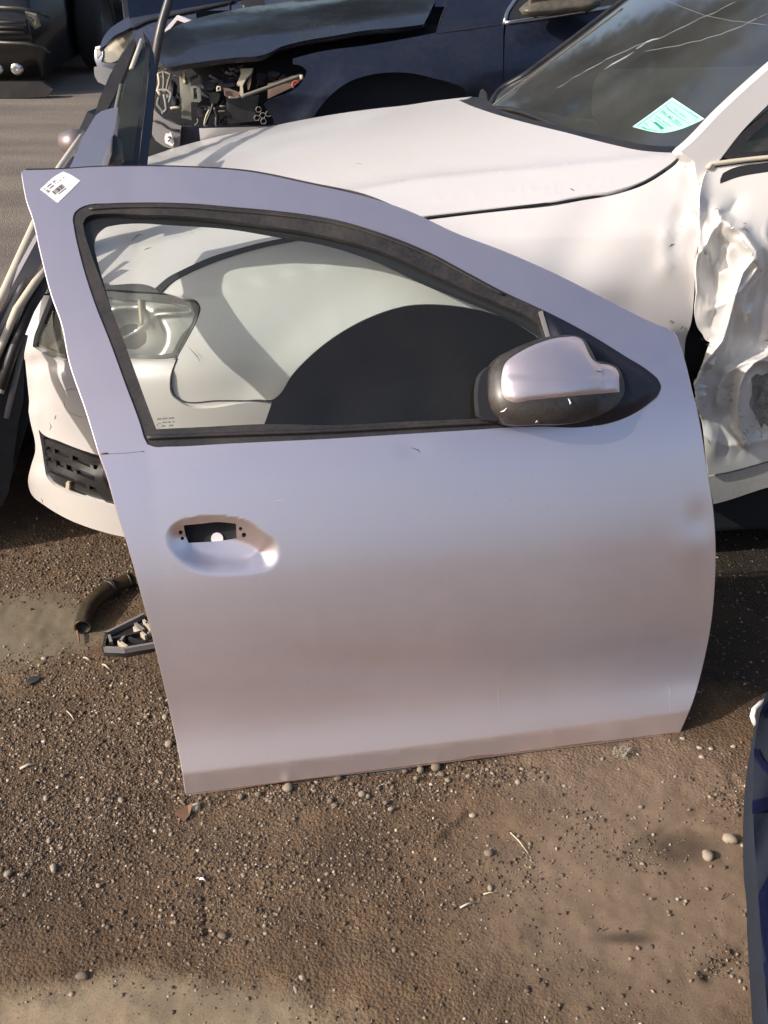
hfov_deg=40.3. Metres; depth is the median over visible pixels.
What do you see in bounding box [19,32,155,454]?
leaning door
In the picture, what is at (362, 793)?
stone
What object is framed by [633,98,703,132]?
permit sheet
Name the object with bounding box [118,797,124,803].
stone
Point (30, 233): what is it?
leaning door
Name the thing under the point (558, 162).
wrecked car
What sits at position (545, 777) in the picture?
stone
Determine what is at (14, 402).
leaning door
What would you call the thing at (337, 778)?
stone
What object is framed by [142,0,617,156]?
damaged car
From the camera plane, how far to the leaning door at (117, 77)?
2.71 m
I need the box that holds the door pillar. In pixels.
[146,0,173,138]
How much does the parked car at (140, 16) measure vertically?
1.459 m
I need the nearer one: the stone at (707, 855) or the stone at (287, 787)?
the stone at (707, 855)
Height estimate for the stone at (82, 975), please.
0.011 m
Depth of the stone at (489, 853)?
1.80 m
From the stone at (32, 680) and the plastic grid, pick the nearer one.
the stone at (32, 680)
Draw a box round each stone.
[4,870,11,876]
[26,675,40,684]
[50,863,56,871]
[75,971,88,979]
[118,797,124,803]
[165,740,172,747]
[192,802,200,811]
[218,932,227,939]
[255,791,261,796]
[282,783,292,792]
[334,775,341,780]
[359,790,365,797]
[417,766,423,773]
[431,763,439,771]
[469,813,476,817]
[484,849,493,856]
[541,775,548,779]
[702,850,713,861]
[722,833,738,843]
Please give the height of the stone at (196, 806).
0.012 m
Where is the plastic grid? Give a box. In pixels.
[102,613,155,656]
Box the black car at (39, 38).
[0,0,123,98]
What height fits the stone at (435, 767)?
0.013 m
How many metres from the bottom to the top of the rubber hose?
0.047 m
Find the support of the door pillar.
attached to the wrecked car at (558, 162)
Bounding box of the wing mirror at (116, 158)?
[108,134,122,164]
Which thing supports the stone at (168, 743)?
on the ground
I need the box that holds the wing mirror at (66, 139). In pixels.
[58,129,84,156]
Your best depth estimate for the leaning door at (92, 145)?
2.26 m
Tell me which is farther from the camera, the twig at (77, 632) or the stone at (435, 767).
the twig at (77, 632)
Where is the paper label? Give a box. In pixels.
[41,172,79,202]
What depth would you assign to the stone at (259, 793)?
1.92 m
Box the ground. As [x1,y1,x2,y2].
[0,54,767,1023]
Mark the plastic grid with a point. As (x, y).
(131, 637)
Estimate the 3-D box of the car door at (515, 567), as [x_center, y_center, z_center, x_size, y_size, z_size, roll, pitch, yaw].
[-0.015,-0.045,1.959,1.297,1.039,0.658,0,32,0]
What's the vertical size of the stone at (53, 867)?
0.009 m
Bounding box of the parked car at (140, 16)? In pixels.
[94,0,446,133]
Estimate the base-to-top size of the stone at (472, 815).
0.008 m
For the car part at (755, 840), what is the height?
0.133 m
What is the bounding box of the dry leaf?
[174,804,191,820]
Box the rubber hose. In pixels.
[74,572,136,633]
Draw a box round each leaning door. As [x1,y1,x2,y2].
[0,220,35,311]
[0,235,47,390]
[0,306,28,506]
[14,107,118,468]
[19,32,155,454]
[64,39,136,167]
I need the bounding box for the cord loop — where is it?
[750,699,763,725]
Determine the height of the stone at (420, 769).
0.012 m
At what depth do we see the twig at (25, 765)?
1.98 m
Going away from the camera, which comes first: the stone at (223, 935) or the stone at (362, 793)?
the stone at (223, 935)
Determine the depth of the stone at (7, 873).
1.77 m
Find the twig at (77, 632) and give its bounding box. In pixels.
[76,629,79,642]
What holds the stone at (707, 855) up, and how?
on the ground
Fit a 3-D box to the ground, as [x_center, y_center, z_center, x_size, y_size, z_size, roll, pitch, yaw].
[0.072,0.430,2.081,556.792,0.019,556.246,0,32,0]
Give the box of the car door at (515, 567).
[21,165,715,795]
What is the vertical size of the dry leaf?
0.011 m
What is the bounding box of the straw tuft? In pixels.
[609,744,634,759]
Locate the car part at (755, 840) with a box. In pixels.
[743,691,767,1023]
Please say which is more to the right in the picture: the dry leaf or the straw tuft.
the straw tuft
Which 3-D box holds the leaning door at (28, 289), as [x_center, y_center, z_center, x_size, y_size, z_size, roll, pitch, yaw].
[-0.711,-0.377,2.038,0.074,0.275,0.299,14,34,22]
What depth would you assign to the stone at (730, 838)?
1.83 m
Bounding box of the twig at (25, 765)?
[19,763,35,769]
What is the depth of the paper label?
1.91 m
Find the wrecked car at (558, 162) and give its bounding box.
[24,0,767,536]

